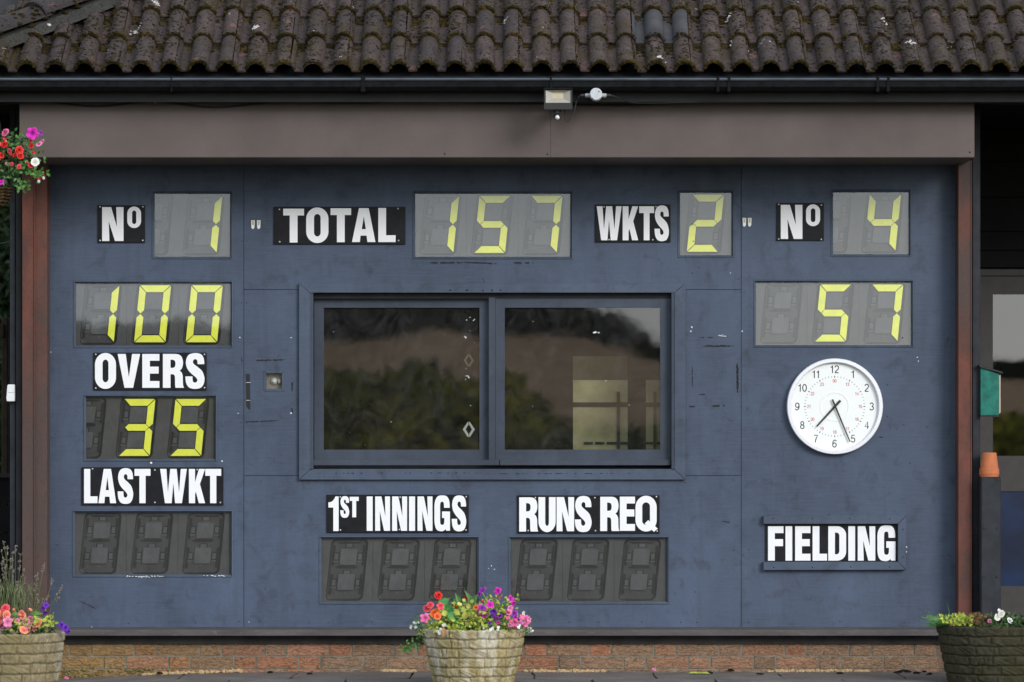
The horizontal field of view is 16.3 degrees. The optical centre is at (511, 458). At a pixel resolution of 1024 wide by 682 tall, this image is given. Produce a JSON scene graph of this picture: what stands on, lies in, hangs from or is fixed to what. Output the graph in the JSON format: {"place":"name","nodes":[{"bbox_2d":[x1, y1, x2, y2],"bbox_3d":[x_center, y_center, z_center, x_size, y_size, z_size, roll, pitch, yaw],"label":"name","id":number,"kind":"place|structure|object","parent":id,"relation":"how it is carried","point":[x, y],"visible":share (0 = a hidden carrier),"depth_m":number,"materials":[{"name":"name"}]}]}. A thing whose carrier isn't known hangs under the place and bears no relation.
{"place":"outdoors","nodes":[
{"label":"outdoors","id":0,"kind":"place"},
{"bbox_2d":[57,672,947,681],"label":"pavement","id":1,"kind":"structure","parent":0,"point":[583,677],"depth_m":19.48,"materials":[{"name":"grey concrete"}]},
{"bbox_2d":[0,629,64,681],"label":"planter","id":2,"kind":"object","parent":1,"relation":"on","point":[30,657],"visible":0.97,"depth_m":18.52,"materials":[{"name":"beige stone"}]},
{"bbox_2d":[0,604,58,633],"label":"begonia plant","id":3,"kind":"object","parent":2,"relation":"in","point":[25,624],"visible":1,"depth_m":18.54,"materials":[{"name":"pink plant"}]},
{"bbox_2d":[0,541,62,628],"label":"lavender bush","id":4,"kind":"object","parent":2,"relation":"in","point":[17,593],"visible":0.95,"depth_m":19.25,"materials":[{"name":"plant"}]},
{"bbox_2d":[40,602,70,633],"bbox_3d":[-2.391,0.840,18.633,0.157,0.181,0.099,0,0,30],"label":"lobelia plant","id":5,"kind":"object","parent":2,"relation":"in","point":[63,626],"visible":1,"depth_m":18.63,"materials":[{"name":"purple plant"}]},
{"bbox_2d":[422,625,525,681],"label":"planter","id":6,"kind":"object","parent":1,"relation":"on","point":[483,655],"visible":0.99,"depth_m":18.59,"materials":[{"name":"beige stone"}]},
{"bbox_2d":[400,611,533,654],"bbox_3d":[-0.238,0.921,18.661,0.706,0.239,0.318,0,0,0],"label":"alyssum plant","id":7,"kind":"object","parent":6,"relation":"in","point":[409,647],"visible":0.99,"depth_m":18.73,"materials":[{"name":"white plant"}]},
{"bbox_2d":[417,590,518,635],"bbox_3d":[-0.217,0.817,18.771,0.565,0.255,0.550,0,0,0],"label":"nasturtium plant","id":8,"kind":"object","parent":6,"relation":"on","point":[453,617],"visible":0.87,"depth_m":18.65,"materials":[{"name":"green plant"}]},
{"bbox_2d":[420,587,530,632],"bbox_3d":[-0.189,0.796,18.766,0.581,0.255,0.444,0,0,0],"label":"petunia plant","id":9,"kind":"object","parent":6,"relation":"on","point":[525,621],"visible":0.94,"depth_m":18.61,"materials":[{"name":"pink plant"}]},
{"bbox_2d":[141,668,869,674],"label":"sand","id":10,"kind":"structure","parent":1,"relation":"on","point":[232,670],"depth_m":19.94,"materials":[{"name":"beige sand"}]},
{"bbox_2d":[157,669,932,674],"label":"leaf litter","id":11,"kind":"object","parent":1,"relation":"on","point":[899,671],"visible":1,"depth_m":19.72,"materials":[{"name":"brown plant"}]},
{"bbox_2d":[936,622,1023,681],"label":"planter","id":12,"kind":"object","parent":1,"relation":"on","point":[983,654],"visible":0.98,"depth_m":18.73,"materials":[{"name":"stone"}]},
{"bbox_2d":[920,604,1015,628],"bbox_3d":[2.409,0.831,18.904,0.528,0.141,0.204,0,0,0],"label":"grass tuft","id":13,"kind":"object","parent":12,"relation":"on","point":[937,621],"visible":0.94,"depth_m":18.88,"materials":[{"name":"green plant"}]},
{"bbox_2d":[937,609,1023,634],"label":"pansy plant","id":14,"kind":"object","parent":12,"relation":"in","point":[980,620],"visible":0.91,"depth_m":18.80,"materials":[{"name":"green plant"}]},
{"bbox_2d":[978,477,1000,620],"bbox_3d":[2.652,0.645,19.838,0.112,1.087,0.124,0,0,0],"label":"timber post","id":15,"kind":"object","parent":1,"relation":"on","point":[989,545],"visible":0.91,"depth_m":19.78,"materials":[{"name":"grey wood"}]},
{"bbox_2d":[979,453,998,476],"bbox_3d":[2.650,0.035,19.840,0.112,0.134,0.112,0,0,0],"label":"terracotta pot","id":16,"kind":"object","parent":15,"relation":"on","point":[989,465],"visible":1,"depth_m":19.80,"materials":[{"name":"orange ceramic"}]},
{"label":"ground","id":17,"kind":"structure","parent":0,"visible":0},
{"bbox_2d":[0,162,9,374],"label":"tree","id":18,"kind":"object","parent":17,"relation":"on","point":[7,223],"visible":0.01,"depth_m":27.36,"materials":[{"name":"green plant"}]},
{"bbox_2d":[0,161,9,561],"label":"tree","id":19,"kind":"object","parent":17,"relation":"on","point":[5,279],"visible":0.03,"depth_m":25.87,"materials":[{"name":"green plant"}]},
{"bbox_2d":[0,317,9,588],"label":"wooden post","id":20,"kind":"object","parent":17,"relation":"on","point":[5,330],"visible":0.59,"depth_m":22.60,"materials":[{"name":"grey wood"}]},
{"bbox_2d":[0,474,9,610],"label":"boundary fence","id":21,"kind":"object","parent":17,"relation":"on","point":[5,510],"depth_m":22.21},
{"bbox_2d":[0,168,9,561],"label":"hedgerow","id":22,"kind":"object","parent":17,"relation":"on","point":[6,212],"depth_m":29.29,"materials":[{"name":"green plant"}]},
{"bbox_2d":[0,0,1023,678],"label":"pavilion","id":23,"kind":"structure","parent":17,"relation":"on","point":[366,348],"depth_m":20.00,"materials":[{"name":"paint"}]},
{"bbox_2d":[6,384,14,400],"bbox_3d":[-2.794,-0.364,19.920,0.046,0.094,0.041,0,0,0],"label":"electric box","id":24,"kind":"object","parent":23,"relation":"attached to","point":[10,396],"visible":1,"depth_m":19.90,"materials":[{"name":"white plastic"}]},
{"bbox_2d":[0,124,50,206],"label":"hanging basket","id":25,"kind":"object","parent":23,"relation":"hanging from","point":[5,191],"visible":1,"depth_m":18.93,"materials":[{"name":"wicker"}]},
{"bbox_2d":[98,205,144,242],"bbox_3d":[-2.186,-1.311,19.992,0.264,0.210,0.011,0,0,0],"label":"sign","id":26,"kind":"object","parent":23,"relation":"attached to","point":[121,223],"visible":1,"depth_m":19.99,"materials":[{"name":"black plastic"}]},
{"bbox_2d":[83,395,216,461],"bbox_3d":[-2.093,-0.173,20.020,0.884,0.390,0.044,0,0,0],"label":"score display","id":27,"kind":"object","parent":23,"relation":"attached to","point":[148,428],"visible":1,"depth_m":20.03,"materials":[{"name":"paint"}]},
{"bbox_2d":[93,353,206,389],"bbox_3d":[-2.026,-0.486,19.992,0.633,0.210,0.011,0,0,0],"label":"sign","id":28,"kind":"object","parent":23,"relation":"attached to","point":[149,371],"visible":1,"depth_m":19.99,"materials":[{"name":"white plastic"}]},
{"bbox_2d":[72,510,232,576],"bbox_3d":[-2.012,0.475,20.020,0.900,0.390,0.044,0,0,0],"label":"score display","id":29,"kind":"object","parent":23,"relation":"attached to","point":[153,543],"visible":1,"depth_m":20.03,"materials":[{"name":"paint"}]},
{"bbox_2d":[82,467,222,504],"bbox_3d":[-2.012,0.156,19.992,0.793,0.212,0.011,0,0,0],"label":"sign","id":30,"kind":"object","parent":23,"relation":"attached to","point":[152,485],"visible":1,"depth_m":19.99,"materials":[{"name":"black plastic"}]},
{"bbox_2d":[73,281,232,347],"bbox_3d":[-2.009,-0.811,20.020,0.895,0.390,0.044,0,0,0],"label":"score display","id":31,"kind":"object","parent":23,"relation":"attached to","point":[125,314],"visible":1,"depth_m":20.03,"materials":[{"name":"paint"}]},
{"bbox_2d":[152,191,232,258],"bbox_3d":[-1.863,-1.310,20.020,0.596,0.392,0.044,0,0,0],"label":"score display","id":32,"kind":"object","parent":23,"relation":"attached to","point":[192,224],"visible":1,"depth_m":20.03,"materials":[{"name":"paint"}]},
{"bbox_2d":[246,374,249,408],"bbox_3d":[-1.477,-0.373,19.999,0.026,0.200,0.002,0,0,0],"label":"hinge","id":33,"kind":"object","parent":23,"relation":"attached to","point":[248,391],"visible":1,"depth_m":20.00,"materials":[{"name":"black metal"}]},
{"bbox_2d":[251,220,260,228],"bbox_3d":[-1.434,-1.308,19.997,0.053,0.049,0.004,0,0,0],"label":"ditto mark","id":34,"kind":"object","parent":23,"relation":"attached to","point":[253,224],"visible":1,"depth_m":20.00,"materials":[{"name":"white plastic"}]},
{"bbox_2d":[264,371,283,390],"bbox_3d":[-1.331,-0.432,20.026,0.151,0.135,0.057,0,0,0],"label":"door lock","id":35,"kind":"object","parent":23,"relation":"attached to","point":[273,380],"visible":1,"depth_m":20.03,"materials":[{"name":"paint"}]},
{"bbox_2d":[274,207,404,243],"bbox_3d":[-0.965,-1.302,19.992,0.737,0.210,0.011,0,0,0],"label":"sign","id":36,"kind":"object","parent":23,"relation":"attached to","point":[339,225],"visible":1,"depth_m":19.99,"materials":[{"name":"black plastic"}]},
{"bbox_2d":[327,495,468,532],"bbox_3d":[-0.640,0.310,19.992,0.795,0.212,0.011,0,0,0],"label":"sign","id":37,"kind":"object","parent":23,"relation":"attached to","point":[397,513],"visible":1,"depth_m":19.99,"materials":[{"name":"black plastic"}]},
{"bbox_2d":[319,536,479,603],"bbox_3d":[-0.631,0.624,20.020,0.901,0.390,0.044,0,0,0],"label":"score display","id":38,"kind":"object","parent":23,"relation":"attached to","point":[388,569],"visible":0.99,"depth_m":20.03,"materials":[{"name":"paint"}]},
{"bbox_2d":[463,422,474,436],"bbox_3d":[-0.243,-0.162,20.076,0.068,0.085,0.001,0,0,0],"label":"window sticker","id":39,"kind":"object","parent":23,"relation":"attached to","point":[472,428],"depth_m":20.08,"materials":[{"name":"white plastic"}]},
{"bbox_2d":[464,354,473,366],"bbox_3d":[-0.243,-0.550,20.076,0.058,0.073,0.001,0,0,0],"label":"window sticker","id":40,"kind":"object","parent":23,"relation":"attached to","point":[471,362],"depth_m":20.08,"materials":[{"name":"white plastic"}]},
{"bbox_2d":[412,191,572,258],"bbox_3d":[-0.108,-1.310,20.020,0.898,0.392,0.044,0,0,0],"label":"score display","id":41,"kind":"object","parent":23,"relation":"attached to","point":[519,224],"visible":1,"depth_m":20.03,"materials":[{"name":"paint"}]},
{"bbox_2d":[299,283,685,479],"bbox_3d":[-0.111,-0.430,20.049,2.162,1.100,0.142,0,0,0],"label":"window","id":42,"kind":"structure","parent":23,"relation":"in","point":[491,459],"depth_m":20.02,"materials":[{"name":"paint"}]},
{"bbox_2d":[0,103,1023,107],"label":"cable","id":43,"kind":"object","parent":23,"relation":"attached to","point":[379,103],"visible":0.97,"depth_m":19.44,"materials":[{"name":"black plastic"}]},
{"bbox_2d":[544,88,572,119],"bbox_3d":[0.247,-1.898,19.285,0.156,0.171,0.328,0,0,0],"label":"floodlight","id":44,"kind":"object","parent":23,"relation":"attached to","point":[557,100],"visible":1,"depth_m":19.13,"materials":[{"name":"black plastic"}]},
{"bbox_2d":[517,495,658,532],"bbox_3d":[0.427,0.314,19.992,0.796,0.212,0.011,0,0,0],"label":"sign","id":45,"kind":"object","parent":23,"relation":"attached to","point":[587,513],"visible":1,"depth_m":19.99,"materials":[{"name":"black plastic"}]},
{"bbox_2d":[508,536,668,603],"bbox_3d":[0.430,0.624,20.020,0.903,0.390,0.044,0,0,0],"label":"score display","id":46,"kind":"object","parent":23,"relation":"attached to","point":[614,569],"visible":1,"depth_m":20.03,"materials":[{"name":"paint"}]},
{"bbox_2d":[580,88,610,100],"bbox_3d":[0.450,-1.954,19.251,0.164,0.067,0.176,0,0,0],"label":"junction box","id":47,"kind":"object","parent":23,"relation":"attached to","point":[595,94],"visible":1,"depth_m":19.17,"materials":[{"name":"white plastic"}]},
{"bbox_2d":[564,96,579,121],"bbox_3d":[0.327,-1.878,19.191,0.097,0.148,0.027,0,0,-32],"label":"cable","id":48,"kind":"object","parent":47,"relation":"attached to","point":[573,112],"visible":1,"depth_m":19.18,"materials":[{"name":"black plastic"}]},
{"bbox_2d":[573,356,659,449],"bbox_3d":[0.632,-0.292,20.439,0.566,0.585,0.071,0,0,0],"label":"pale screen","id":49,"kind":"object","parent":23,"relation":"attached to","point":[600,412],"visible":0.85,"depth_m":20.42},
{"bbox_2d":[595,204,670,241],"bbox_3d":[0.676,-1.315,19.992,0.422,0.211,0.011,0,0,0],"label":"sign","id":50,"kind":"object","parent":23,"relation":"attached to","point":[632,222],"visible":1,"depth_m":19.99,"materials":[{"name":"black plastic"}]},
{"bbox_2d":[678,190,733,257],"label":"score display","id":51,"kind":"object","parent":23,"relation":"attached to","point":[709,216],"visible":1,"depth_m":20.02,"materials":[{"name":"paint"}]},
{"bbox_2d":[743,218,750,226],"bbox_3d":[1.315,-1.321,19.997,0.050,0.049,0.004,0,0,0],"label":"ditto mark","id":52,"kind":"object","parent":23,"relation":"attached to","point":[744,222],"visible":1,"depth_m":20.00,"materials":[{"name":"white plastic"}]},
{"bbox_2d":[777,203,823,240],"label":"sign","id":53,"kind":"object","parent":23,"relation":"attached to","point":[800,221],"visible":1,"depth_m":19.99,"materials":[{"name":"black plastic"}]},
{"bbox_2d":[611,95,1023,103],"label":"cable","id":54,"kind":"object","parent":23,"relation":"attached to","point":[792,101],"visible":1,"depth_m":19.33,"materials":[{"name":"grey plastic"}]},
{"bbox_2d":[753,280,913,347],"bbox_3d":[1.800,-0.815,20.020,0.898,0.390,0.044,0,0,0],"label":"score display","id":55,"kind":"object","parent":23,"relation":"attached to","point":[831,313],"visible":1,"depth_m":20.03,"materials":[{"name":"paint"}]},
{"bbox_2d":[763,515,905,569],"bbox_3d":[1.804,0.472,19.982,0.798,0.305,0.035,0,0,0],"label":"sign slot","id":56,"kind":"object","parent":23,"relation":"attached to","point":[900,521],"visible":1,"depth_m":19.97,"materials":[{"name":"paint"}]},
{"bbox_2d":[765,524,897,561],"bbox_3d":[1.790,0.473,19.993,0.743,0.216,0.007,0,0,0],"label":"sign","id":57,"kind":"object","parent":56,"relation":"attached to","point":[831,542],"visible":1,"depth_m":19.99,"materials":[{"name":"white plastic"}]},
{"bbox_2d":[787,358,882,453],"bbox_3d":[1.805,-0.290,19.980,0.537,0.537,0.041,0,0,0],"label":"wall clock","id":58,"kind":"object","parent":23,"relation":"attached to","point":[834,405],"depth_m":19.98,"materials":[{"name":"white plastic"}]},
{"bbox_2d":[830,190,910,256],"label":"score display","id":59,"kind":"object","parent":23,"relation":"attached to","point":[870,223],"visible":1,"depth_m":20.03,"materials":[{"name":"paint"}]},
{"bbox_2d":[978,365,1002,416],"bbox_3d":[2.664,-0.376,19.956,0.135,0.288,0.177,0,0,0],"label":"nest box","id":60,"kind":"object","parent":23,"relation":"attached to","point":[990,392],"visible":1,"depth_m":19.88,"materials":[{"name":"green paint"}]},
{"bbox_2d":[980,269,1023,619],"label":"door","id":61,"kind":"structure","parent":23,"relation":"in","point":[1001,290],"depth_m":21.27,"materials":[{"name":"paint"}]}
]}

